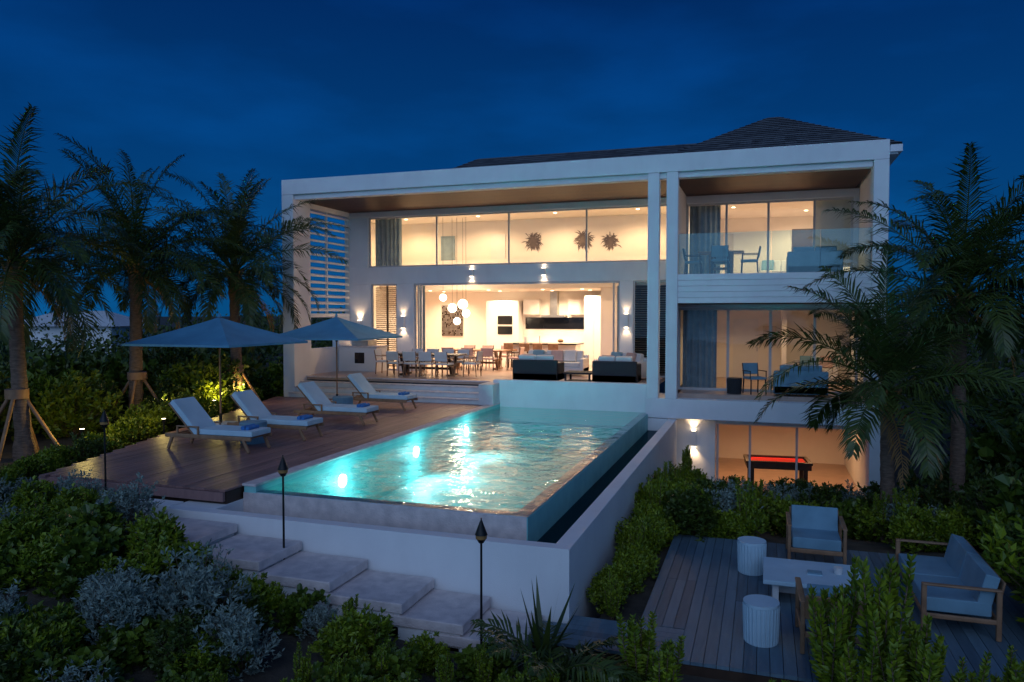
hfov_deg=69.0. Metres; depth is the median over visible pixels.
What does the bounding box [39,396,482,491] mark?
pool deck
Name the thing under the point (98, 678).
sea grape shrub
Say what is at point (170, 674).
sea grape shrub
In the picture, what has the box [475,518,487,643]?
tiki torch
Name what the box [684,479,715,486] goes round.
dark shrub
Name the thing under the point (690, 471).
green shrub
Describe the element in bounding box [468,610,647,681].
palmetto
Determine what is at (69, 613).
green shrub
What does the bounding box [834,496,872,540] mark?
sea grape shrub
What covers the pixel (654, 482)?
green shrub
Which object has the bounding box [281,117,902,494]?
beach villa
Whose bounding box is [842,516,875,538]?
green shrub
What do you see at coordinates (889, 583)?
upright shrub
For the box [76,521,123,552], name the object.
sea grape shrub
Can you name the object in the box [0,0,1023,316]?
sky
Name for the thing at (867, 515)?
green shrub
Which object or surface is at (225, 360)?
dark shrub
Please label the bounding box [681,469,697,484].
green shrub
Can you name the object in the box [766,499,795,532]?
sea grape shrub
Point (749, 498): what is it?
upright shrub
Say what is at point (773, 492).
dark shrub
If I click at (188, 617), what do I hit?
dark shrub
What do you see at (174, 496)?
deck retaining wall
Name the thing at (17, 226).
palm tree
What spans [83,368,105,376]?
dark shrub
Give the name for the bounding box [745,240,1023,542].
palm tree
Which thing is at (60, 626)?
green shrub
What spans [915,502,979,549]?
green shrub
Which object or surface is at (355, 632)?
green shrub
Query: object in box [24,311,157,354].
neighbour house
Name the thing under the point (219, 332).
patio umbrella
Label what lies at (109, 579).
silver shrub
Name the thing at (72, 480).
silver shrub
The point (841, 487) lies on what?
dark shrub
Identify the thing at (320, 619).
silver shrub
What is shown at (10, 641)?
dark shrub
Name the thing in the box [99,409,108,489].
tiki torch
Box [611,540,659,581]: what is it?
green shrub
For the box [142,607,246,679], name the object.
dark shrub
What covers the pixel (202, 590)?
silver shrub
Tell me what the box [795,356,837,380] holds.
sofa
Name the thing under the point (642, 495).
green shrub
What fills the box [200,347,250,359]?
dark shrub
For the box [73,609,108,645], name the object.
sea grape shrub
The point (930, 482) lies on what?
dark shrub
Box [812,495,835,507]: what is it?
upright shrub
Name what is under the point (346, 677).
upright shrub
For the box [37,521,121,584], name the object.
sea grape shrub
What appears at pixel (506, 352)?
dining chair
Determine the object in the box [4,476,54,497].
silver shrub
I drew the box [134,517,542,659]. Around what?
garden steps
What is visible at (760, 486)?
upright shrub
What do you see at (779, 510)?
green shrub
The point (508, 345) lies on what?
bar stool
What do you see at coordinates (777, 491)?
silver shrub
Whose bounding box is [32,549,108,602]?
sea grape shrub
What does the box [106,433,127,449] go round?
green shrub
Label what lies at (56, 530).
green shrub
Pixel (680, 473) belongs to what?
upright shrub
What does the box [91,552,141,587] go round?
green shrub
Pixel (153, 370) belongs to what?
dark shrub
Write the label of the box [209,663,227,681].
upright shrub
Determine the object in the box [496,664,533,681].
sea grape shrub
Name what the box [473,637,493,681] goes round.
upright shrub
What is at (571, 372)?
patio coffee table
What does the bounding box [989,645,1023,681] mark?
upright shrub
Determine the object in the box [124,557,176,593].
dark shrub
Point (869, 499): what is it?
dark shrub
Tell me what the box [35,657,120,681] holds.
silver shrub
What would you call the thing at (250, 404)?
sun lounger
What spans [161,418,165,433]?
garden spotlight
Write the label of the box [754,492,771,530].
green shrub
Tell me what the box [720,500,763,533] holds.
green shrub
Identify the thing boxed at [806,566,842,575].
book and bowl
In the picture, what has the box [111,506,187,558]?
green shrub
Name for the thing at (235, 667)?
sea grape shrub
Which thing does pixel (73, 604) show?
sea grape shrub
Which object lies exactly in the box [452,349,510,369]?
dining table
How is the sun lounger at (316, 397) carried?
on the pool deck at (213, 465)
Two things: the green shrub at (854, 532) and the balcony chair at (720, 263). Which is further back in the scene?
the balcony chair at (720, 263)
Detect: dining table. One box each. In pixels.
[399,353,466,376]
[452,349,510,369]
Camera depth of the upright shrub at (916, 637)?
7.33 m
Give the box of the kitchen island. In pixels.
[510,335,583,364]
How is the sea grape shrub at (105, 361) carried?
on the ground
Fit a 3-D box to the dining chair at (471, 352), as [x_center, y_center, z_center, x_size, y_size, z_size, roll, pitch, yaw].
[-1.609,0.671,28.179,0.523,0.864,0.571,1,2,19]
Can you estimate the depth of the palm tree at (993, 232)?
14.37 m
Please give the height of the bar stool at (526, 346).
0.982 m
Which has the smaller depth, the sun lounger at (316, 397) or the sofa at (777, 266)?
the sun lounger at (316, 397)
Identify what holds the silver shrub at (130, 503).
on the ground
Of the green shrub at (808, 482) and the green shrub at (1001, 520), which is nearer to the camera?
the green shrub at (1001, 520)
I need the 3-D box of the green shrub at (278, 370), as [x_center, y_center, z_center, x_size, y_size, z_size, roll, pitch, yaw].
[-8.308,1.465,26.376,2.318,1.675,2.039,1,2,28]
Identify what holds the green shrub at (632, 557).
on the ground
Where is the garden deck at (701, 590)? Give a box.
[531,534,1023,681]
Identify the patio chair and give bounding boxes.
[374,349,393,373]
[386,351,405,376]
[402,351,421,376]
[406,349,423,372]
[418,352,437,376]
[420,349,438,373]
[434,352,454,377]
[436,349,454,373]
[451,349,469,373]
[463,351,482,376]
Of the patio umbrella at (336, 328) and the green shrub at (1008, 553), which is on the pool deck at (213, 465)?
the patio umbrella at (336, 328)
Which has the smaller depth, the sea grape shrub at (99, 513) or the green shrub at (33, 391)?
the sea grape shrub at (99, 513)
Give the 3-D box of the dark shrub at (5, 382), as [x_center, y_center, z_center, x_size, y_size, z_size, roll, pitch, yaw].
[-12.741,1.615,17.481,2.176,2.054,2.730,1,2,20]
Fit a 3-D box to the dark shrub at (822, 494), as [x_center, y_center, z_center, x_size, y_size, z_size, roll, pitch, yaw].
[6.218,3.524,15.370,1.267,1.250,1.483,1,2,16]
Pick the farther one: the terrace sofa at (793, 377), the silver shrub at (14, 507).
the terrace sofa at (793, 377)
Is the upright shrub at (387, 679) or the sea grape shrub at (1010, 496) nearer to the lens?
the upright shrub at (387, 679)
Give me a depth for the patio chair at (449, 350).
26.68 m
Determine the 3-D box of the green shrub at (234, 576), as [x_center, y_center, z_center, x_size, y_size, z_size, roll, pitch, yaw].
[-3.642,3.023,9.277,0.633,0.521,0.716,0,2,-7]
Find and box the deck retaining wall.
[39,476,243,518]
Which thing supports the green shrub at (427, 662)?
on the ground
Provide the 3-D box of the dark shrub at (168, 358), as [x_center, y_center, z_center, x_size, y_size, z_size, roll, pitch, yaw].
[-11.119,1.254,23.620,2.833,2.389,2.696,0,2,8]
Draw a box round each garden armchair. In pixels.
[786,505,847,564]
[795,577,876,653]
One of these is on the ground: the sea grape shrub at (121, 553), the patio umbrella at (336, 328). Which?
the sea grape shrub at (121, 553)
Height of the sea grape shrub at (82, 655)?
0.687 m
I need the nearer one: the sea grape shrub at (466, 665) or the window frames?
the sea grape shrub at (466, 665)
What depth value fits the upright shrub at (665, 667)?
7.24 m
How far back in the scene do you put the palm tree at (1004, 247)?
14.25 m
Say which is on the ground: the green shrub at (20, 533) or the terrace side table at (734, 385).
the green shrub at (20, 533)
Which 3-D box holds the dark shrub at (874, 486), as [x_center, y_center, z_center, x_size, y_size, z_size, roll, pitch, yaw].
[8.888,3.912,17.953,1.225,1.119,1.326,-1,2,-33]
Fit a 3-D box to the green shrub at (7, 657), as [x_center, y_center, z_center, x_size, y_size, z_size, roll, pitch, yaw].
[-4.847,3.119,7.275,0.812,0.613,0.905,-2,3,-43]
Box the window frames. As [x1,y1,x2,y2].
[369,197,865,393]
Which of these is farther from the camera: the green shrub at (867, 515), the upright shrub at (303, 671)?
the green shrub at (867, 515)
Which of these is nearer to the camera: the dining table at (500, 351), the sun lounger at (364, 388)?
the sun lounger at (364, 388)
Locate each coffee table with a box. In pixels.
[563,370,591,381]
[763,557,861,600]
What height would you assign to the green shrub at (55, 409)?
1.679 m
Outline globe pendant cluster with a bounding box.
[439,218,469,324]
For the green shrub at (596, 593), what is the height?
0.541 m
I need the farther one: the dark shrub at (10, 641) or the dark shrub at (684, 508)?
the dark shrub at (684, 508)
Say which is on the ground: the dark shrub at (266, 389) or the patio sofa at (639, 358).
the dark shrub at (266, 389)
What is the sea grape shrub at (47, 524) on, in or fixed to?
on the ground
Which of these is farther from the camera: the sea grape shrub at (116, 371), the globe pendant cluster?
the globe pendant cluster
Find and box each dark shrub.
[0,356,67,381]
[0,374,34,441]
[0,612,64,681]
[56,376,124,434]
[66,432,108,462]
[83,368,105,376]
[106,347,201,413]
[115,352,156,362]
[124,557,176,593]
[126,347,201,361]
[136,401,168,434]
[138,378,193,404]
[141,391,184,431]
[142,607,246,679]
[143,588,200,617]
[144,357,212,395]
[175,352,249,393]
[178,604,242,644]
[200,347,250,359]
[208,589,272,634]
[248,369,283,399]
[661,480,725,541]
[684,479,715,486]
[689,478,735,502]
[722,474,753,485]
[757,481,785,496]
[768,476,803,493]
[775,478,812,488]
[790,482,818,493]
[792,484,842,507]
[802,481,859,498]
[844,491,874,538]
[854,480,880,496]
[896,462,980,495]
[904,478,986,512]
[919,461,1023,503]
[927,457,1015,489]
[946,486,1000,550]
[958,471,1021,544]
[993,508,1023,583]
[1010,505,1023,563]
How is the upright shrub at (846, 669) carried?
on the ground
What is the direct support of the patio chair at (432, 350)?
on the beach villa
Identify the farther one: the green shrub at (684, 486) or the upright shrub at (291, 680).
the green shrub at (684, 486)
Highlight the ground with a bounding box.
[0,316,1023,681]
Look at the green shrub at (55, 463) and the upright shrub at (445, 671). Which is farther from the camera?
the green shrub at (55, 463)
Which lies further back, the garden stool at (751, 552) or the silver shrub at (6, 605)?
the garden stool at (751, 552)
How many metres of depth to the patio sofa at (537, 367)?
23.05 m
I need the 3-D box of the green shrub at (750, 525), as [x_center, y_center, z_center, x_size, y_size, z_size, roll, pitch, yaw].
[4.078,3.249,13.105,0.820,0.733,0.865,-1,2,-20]
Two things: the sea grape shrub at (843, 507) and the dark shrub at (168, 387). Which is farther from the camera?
the dark shrub at (168, 387)
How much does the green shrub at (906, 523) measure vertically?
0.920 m
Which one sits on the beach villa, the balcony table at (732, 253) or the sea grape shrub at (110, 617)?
the balcony table at (732, 253)
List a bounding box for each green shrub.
[0,368,62,428]
[0,460,28,482]
[0,502,31,516]
[0,510,32,550]
[0,535,19,549]
[0,601,88,674]
[0,604,65,645]
[0,610,82,661]
[0,623,55,681]
[2,475,69,510]
[3,533,61,591]
[7,505,69,540]
[11,453,51,483]
[28,525,77,587]
[29,602,66,615]
[30,366,108,431]
[30,376,123,438]
[32,446,65,476]
[48,442,80,466]
[48,483,115,517]
[67,511,129,530]
[73,430,125,455]
[84,370,111,404]
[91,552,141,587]
[102,414,145,447]
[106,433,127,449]
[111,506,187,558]
[123,399,176,434]
[124,532,213,586]
[135,415,166,441]
[153,354,234,411]
[161,630,222,673]
[178,388,207,413]
[178,389,218,417]
[193,385,235,417]
[196,564,243,602]
[220,572,285,622]
[243,383,263,399]
[251,360,283,396]
[307,602,398,665]
[404,630,451,677]
[576,659,625,681]
[585,571,631,614]
[591,561,645,594]
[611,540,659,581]
[613,546,649,586]
[614,517,659,552]
[627,507,680,548]
[630,498,675,523]
[633,510,669,554]
[634,480,665,506]
[638,475,670,524]
[644,475,676,487]
[646,472,680,483]
[664,478,725,534]
[667,479,711,524]
[669,463,707,480]
[681,464,706,483]
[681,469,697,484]
[684,507,724,537]
[699,508,748,539]
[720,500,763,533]
[723,508,769,539]
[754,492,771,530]
[760,490,814,536]
[785,478,817,487]
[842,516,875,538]
[847,498,892,541]
[881,501,946,553]
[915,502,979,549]
[917,517,947,551]
[974,508,1023,577]
[980,515,1023,603]
[1015,602,1023,622]
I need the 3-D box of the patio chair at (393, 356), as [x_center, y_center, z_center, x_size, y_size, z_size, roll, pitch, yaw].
[-3.976,0.765,25.548,0.523,0.864,0.571,1,2,23]
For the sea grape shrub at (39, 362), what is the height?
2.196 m
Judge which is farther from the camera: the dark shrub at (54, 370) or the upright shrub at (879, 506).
the dark shrub at (54, 370)
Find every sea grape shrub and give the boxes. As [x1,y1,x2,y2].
[0,354,69,373]
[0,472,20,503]
[0,541,43,592]
[0,596,84,649]
[5,359,66,382]
[19,511,77,542]
[19,633,133,681]
[25,352,88,376]
[28,496,124,540]
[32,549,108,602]
[35,601,93,647]
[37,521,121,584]
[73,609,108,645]
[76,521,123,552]
[84,589,153,646]
[88,355,121,371]
[91,614,164,674]
[94,355,121,374]
[94,675,107,681]
[105,349,168,412]
[115,532,158,559]
[121,607,174,654]
[155,664,213,681]
[200,642,253,679]
[203,349,270,378]
[246,370,282,398]
[269,583,330,636]
[310,658,375,681]
[367,644,423,681]
[377,668,423,681]
[435,636,518,681]
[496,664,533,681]
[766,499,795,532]
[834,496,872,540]
[965,413,1023,476]
[976,467,1023,534]
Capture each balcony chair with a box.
[682,248,702,273]
[711,245,729,273]
[714,250,730,273]
[741,246,760,272]
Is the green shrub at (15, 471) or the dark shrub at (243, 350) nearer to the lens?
the green shrub at (15, 471)
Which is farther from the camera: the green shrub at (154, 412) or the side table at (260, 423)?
the green shrub at (154, 412)
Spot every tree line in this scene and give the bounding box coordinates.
[0,302,344,383]
[893,288,1023,480]
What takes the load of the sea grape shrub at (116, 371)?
on the ground
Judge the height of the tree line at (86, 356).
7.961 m
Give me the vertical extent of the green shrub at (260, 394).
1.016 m
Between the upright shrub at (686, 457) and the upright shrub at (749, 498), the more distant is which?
the upright shrub at (686, 457)
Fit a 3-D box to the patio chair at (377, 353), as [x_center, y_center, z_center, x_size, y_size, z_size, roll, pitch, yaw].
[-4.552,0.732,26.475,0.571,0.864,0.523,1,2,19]
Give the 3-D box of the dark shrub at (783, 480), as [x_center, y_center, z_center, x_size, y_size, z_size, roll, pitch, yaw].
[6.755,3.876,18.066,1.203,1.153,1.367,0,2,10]
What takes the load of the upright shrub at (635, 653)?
on the ground
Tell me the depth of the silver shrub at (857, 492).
16.66 m
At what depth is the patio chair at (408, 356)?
25.12 m
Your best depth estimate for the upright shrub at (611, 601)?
9.73 m
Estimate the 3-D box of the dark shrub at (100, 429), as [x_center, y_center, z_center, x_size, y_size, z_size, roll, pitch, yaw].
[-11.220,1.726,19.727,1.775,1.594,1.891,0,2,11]
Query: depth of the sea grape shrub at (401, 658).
7.69 m
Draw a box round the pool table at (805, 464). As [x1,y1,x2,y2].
[743,454,812,487]
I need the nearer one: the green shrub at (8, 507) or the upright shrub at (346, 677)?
the upright shrub at (346, 677)
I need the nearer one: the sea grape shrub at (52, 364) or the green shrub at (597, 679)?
the green shrub at (597, 679)
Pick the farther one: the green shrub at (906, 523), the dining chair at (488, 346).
the dining chair at (488, 346)
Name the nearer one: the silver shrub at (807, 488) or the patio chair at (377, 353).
the silver shrub at (807, 488)
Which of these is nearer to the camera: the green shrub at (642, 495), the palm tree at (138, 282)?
the green shrub at (642, 495)
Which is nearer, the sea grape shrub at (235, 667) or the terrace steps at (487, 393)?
the sea grape shrub at (235, 667)
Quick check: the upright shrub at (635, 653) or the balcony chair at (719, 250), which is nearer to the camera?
the upright shrub at (635, 653)
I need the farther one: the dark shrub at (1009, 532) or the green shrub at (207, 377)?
the green shrub at (207, 377)
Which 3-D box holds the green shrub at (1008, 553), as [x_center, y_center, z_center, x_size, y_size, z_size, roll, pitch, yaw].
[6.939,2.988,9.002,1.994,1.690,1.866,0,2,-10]
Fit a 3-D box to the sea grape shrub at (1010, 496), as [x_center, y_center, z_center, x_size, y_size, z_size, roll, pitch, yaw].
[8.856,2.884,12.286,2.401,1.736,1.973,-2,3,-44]
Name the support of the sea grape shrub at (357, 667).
on the ground
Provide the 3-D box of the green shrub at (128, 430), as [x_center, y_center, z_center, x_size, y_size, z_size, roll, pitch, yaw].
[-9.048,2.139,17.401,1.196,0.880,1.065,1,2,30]
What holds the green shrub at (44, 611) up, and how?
on the ground
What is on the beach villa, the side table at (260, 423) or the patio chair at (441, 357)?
the patio chair at (441, 357)
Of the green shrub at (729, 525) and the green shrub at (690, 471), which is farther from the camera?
the green shrub at (690, 471)
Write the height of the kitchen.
3.090 m
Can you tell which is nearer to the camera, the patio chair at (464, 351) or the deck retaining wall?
the deck retaining wall
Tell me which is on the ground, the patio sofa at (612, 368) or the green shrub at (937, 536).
the green shrub at (937, 536)
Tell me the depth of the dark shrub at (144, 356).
24.52 m
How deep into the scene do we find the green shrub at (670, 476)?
15.62 m
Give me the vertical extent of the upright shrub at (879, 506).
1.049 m
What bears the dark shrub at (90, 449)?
on the ground
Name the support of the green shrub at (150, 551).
on the ground
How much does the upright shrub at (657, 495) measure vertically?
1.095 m
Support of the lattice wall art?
attached to the beach villa
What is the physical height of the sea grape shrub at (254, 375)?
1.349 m
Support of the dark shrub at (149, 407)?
on the ground
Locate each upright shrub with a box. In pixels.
[17,493,46,533]
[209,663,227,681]
[279,677,300,681]
[293,642,313,681]
[327,653,347,680]
[342,593,358,615]
[342,674,363,681]
[371,638,390,676]
[384,671,410,681]
[435,651,454,681]
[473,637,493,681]
[496,672,523,681]
[523,651,560,681]
[603,568,621,619]
[616,611,657,681]
[646,479,666,508]
[648,635,685,681]
[653,461,673,480]
[668,461,690,483]
[681,445,692,469]
[735,476,759,534]
[741,476,763,500]
[807,553,860,681]
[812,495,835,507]
[835,632,901,681]
[855,553,916,681]
[868,608,941,681]
[873,491,890,542]
[891,486,918,516]
[897,595,948,681]
[945,650,991,681]
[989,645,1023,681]
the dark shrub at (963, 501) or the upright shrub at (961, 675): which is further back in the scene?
the dark shrub at (963, 501)
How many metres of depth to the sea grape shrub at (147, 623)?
7.84 m
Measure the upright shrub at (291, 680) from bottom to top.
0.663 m
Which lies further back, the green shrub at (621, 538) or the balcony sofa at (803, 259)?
the balcony sofa at (803, 259)
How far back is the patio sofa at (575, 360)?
25.87 m
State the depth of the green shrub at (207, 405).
20.81 m
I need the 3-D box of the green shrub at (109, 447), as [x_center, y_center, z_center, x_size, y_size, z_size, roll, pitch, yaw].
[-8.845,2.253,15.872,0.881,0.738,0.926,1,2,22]
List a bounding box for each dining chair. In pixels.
[441,347,458,368]
[461,348,477,370]
[464,345,474,366]
[478,345,493,367]
[481,348,497,370]
[497,345,510,367]
[507,347,524,369]
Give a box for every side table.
[239,420,266,443]
[332,396,352,411]
[727,377,741,393]
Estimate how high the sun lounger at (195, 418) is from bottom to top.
1.000 m
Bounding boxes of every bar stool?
[504,343,516,367]
[519,343,530,353]
[532,343,544,349]
[548,343,557,349]
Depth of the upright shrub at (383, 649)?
7.61 m
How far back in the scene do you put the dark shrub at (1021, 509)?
11.08 m
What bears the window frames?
in the beach villa
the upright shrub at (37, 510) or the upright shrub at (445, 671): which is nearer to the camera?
the upright shrub at (445, 671)
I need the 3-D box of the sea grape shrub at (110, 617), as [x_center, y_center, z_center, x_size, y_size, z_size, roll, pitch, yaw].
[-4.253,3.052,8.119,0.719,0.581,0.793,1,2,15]
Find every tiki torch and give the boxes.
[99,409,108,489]
[277,455,288,559]
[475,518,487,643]
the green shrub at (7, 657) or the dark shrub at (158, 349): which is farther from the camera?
the dark shrub at (158, 349)
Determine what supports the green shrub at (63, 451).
on the ground
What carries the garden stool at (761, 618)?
on the garden deck at (701, 590)
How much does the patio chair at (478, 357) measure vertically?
0.864 m
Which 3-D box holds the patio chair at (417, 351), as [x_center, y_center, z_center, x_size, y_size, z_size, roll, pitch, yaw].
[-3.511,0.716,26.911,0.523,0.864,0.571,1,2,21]
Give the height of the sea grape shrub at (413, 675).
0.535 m
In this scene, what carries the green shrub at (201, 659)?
on the ground
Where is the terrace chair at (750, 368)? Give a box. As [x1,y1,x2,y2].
[742,363,766,394]
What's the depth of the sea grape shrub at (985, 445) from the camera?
19.91 m
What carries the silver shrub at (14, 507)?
on the ground
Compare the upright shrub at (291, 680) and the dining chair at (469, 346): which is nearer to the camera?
the upright shrub at (291, 680)
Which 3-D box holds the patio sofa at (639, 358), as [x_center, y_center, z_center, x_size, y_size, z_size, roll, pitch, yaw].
[3.580,0.774,24.476,0.902,0.802,1.800,-1,2,-33]
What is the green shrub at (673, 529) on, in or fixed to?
on the ground
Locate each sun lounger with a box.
[165,397,271,453]
[227,390,323,440]
[294,381,378,425]
[346,373,417,410]
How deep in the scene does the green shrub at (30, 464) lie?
13.78 m
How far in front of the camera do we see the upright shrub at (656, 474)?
15.60 m
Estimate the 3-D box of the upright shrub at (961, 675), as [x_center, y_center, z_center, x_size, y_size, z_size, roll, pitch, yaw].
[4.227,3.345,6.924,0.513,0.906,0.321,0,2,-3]
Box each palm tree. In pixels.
[0,101,172,460]
[4,133,282,419]
[118,168,350,411]
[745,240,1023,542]
[802,142,1023,505]
[939,174,1023,332]
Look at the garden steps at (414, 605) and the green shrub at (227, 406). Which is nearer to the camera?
the garden steps at (414, 605)
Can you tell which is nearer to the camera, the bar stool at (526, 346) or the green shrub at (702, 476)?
the green shrub at (702, 476)
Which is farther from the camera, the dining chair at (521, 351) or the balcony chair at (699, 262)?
the dining chair at (521, 351)
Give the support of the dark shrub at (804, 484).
on the ground
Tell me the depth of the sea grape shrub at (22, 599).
7.79 m
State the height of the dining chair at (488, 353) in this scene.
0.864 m
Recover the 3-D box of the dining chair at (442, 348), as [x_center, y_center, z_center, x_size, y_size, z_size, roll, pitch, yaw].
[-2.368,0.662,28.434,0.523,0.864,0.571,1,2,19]
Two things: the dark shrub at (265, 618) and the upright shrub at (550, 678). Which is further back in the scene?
the dark shrub at (265, 618)
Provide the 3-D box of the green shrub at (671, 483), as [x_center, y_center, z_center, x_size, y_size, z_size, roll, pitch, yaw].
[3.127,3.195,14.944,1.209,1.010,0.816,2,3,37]
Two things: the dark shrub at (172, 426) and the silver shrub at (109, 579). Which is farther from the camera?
the dark shrub at (172, 426)
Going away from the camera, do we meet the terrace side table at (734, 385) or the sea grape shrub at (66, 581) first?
the sea grape shrub at (66, 581)
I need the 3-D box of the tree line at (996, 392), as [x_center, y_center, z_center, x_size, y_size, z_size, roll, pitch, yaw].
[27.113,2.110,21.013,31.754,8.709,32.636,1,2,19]
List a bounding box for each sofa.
[513,354,563,380]
[528,350,588,374]
[592,355,640,382]
[593,352,646,378]
[755,260,785,272]
[773,364,828,394]
[786,246,842,271]
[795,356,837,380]
[895,534,1005,641]
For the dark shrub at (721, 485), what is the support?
on the ground
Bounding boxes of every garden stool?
[737,536,766,575]
[742,594,779,647]
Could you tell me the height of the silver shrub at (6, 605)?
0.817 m
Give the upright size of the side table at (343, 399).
0.450 m
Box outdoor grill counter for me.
[338,340,387,371]
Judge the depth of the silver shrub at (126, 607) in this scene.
7.82 m
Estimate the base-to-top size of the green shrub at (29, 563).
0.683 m
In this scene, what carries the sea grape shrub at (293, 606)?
on the ground
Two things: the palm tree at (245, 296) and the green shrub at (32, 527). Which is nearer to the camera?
the green shrub at (32, 527)
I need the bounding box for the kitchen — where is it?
[486,291,600,364]
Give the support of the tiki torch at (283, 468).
on the ground
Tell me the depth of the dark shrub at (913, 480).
17.11 m
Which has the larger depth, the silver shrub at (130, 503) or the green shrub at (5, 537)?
the silver shrub at (130, 503)
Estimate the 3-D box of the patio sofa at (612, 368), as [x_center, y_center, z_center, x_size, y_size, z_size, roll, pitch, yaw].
[3.196,0.837,22.709,1.350,0.802,0.902,1,2,19]
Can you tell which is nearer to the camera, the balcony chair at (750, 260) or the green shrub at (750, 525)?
the green shrub at (750, 525)
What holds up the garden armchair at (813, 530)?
on the garden deck at (701, 590)
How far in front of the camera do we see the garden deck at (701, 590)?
9.23 m
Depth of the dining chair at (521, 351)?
28.22 m
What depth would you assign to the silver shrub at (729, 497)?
13.54 m
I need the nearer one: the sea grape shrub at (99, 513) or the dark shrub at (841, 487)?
the sea grape shrub at (99, 513)
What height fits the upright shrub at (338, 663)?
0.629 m
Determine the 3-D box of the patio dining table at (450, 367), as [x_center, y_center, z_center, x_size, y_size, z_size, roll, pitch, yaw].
[-2.898,0.812,25.921,2.500,0.740,1.000,1,2,19]
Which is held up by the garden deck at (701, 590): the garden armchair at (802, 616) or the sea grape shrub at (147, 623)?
the garden armchair at (802, 616)
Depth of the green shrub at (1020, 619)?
9.14 m
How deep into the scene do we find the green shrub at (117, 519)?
9.80 m
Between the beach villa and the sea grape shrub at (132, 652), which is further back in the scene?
the beach villa
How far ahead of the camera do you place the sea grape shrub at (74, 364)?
23.88 m
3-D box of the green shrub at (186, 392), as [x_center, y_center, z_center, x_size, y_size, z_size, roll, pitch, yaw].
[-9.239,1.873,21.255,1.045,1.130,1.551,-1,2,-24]
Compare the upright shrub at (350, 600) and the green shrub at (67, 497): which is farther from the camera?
the green shrub at (67, 497)
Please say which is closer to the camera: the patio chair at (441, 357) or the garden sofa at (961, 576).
the garden sofa at (961, 576)
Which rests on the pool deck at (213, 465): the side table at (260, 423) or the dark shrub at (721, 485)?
the side table at (260, 423)
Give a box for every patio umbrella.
[122,313,307,424]
[281,313,401,403]
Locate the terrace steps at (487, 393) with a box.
[288,375,499,404]
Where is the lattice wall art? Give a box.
[442,305,462,335]
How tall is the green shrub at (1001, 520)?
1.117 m
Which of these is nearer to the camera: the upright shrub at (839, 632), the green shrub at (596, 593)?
the upright shrub at (839, 632)
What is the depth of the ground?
10.37 m
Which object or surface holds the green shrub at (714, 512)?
on the ground
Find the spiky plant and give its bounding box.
[521,575,581,657]
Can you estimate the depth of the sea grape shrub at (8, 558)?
8.73 m
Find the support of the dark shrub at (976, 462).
on the ground
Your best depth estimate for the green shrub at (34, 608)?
7.71 m
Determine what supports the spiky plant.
on the ground
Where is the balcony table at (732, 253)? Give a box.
[698,250,743,273]
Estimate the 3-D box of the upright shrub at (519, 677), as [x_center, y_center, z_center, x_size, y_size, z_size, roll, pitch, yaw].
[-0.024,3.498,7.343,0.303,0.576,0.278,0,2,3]
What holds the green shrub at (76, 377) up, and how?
on the ground
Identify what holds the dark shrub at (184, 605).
on the ground
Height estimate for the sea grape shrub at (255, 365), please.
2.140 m
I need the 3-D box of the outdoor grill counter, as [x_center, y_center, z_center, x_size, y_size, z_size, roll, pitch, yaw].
[-5.564,0.537,27.912,1.630,1.150,0.890,1,2,19]
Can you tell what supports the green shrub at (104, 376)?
on the ground
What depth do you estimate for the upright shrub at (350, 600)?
8.78 m
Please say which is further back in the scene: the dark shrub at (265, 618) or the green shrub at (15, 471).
the green shrub at (15, 471)
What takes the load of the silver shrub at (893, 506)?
on the ground
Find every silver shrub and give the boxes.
[0,476,14,509]
[0,503,20,523]
[0,578,32,623]
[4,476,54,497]
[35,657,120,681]
[53,466,107,499]
[71,556,156,609]
[71,565,159,644]
[95,472,166,535]
[143,538,257,628]
[191,596,284,681]
[295,597,340,642]
[703,476,763,523]
[763,481,808,531]
[785,482,828,506]
[825,479,869,504]
[884,488,942,524]
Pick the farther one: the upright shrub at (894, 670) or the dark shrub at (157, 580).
the dark shrub at (157, 580)
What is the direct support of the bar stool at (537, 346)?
on the beach villa
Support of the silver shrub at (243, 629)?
on the ground
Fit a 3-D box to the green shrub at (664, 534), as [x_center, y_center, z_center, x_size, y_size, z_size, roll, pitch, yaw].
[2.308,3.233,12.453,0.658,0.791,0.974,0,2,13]
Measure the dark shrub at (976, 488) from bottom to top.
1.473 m
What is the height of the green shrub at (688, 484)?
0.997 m
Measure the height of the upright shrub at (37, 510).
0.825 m
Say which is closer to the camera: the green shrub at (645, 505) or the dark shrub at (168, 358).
the green shrub at (645, 505)
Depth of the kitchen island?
29.90 m
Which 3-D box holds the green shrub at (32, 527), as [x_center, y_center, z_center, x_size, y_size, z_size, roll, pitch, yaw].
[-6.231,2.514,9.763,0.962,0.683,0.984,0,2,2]
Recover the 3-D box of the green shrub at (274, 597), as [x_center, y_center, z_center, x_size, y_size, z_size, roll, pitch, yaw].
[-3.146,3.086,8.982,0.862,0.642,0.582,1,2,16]
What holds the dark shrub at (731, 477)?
on the ground
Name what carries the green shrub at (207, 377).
on the ground
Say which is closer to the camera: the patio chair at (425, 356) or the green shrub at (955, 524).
the green shrub at (955, 524)
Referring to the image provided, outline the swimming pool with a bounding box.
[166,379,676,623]
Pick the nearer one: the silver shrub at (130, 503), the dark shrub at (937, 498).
the silver shrub at (130, 503)
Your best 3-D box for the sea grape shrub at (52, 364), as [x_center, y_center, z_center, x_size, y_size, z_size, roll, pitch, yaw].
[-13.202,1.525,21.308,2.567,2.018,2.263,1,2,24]
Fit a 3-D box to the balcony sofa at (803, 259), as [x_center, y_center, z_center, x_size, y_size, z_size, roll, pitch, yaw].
[8.855,-2.365,21.852,1.500,0.802,0.902,1,2,19]
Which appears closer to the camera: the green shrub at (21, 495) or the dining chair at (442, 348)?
the green shrub at (21, 495)

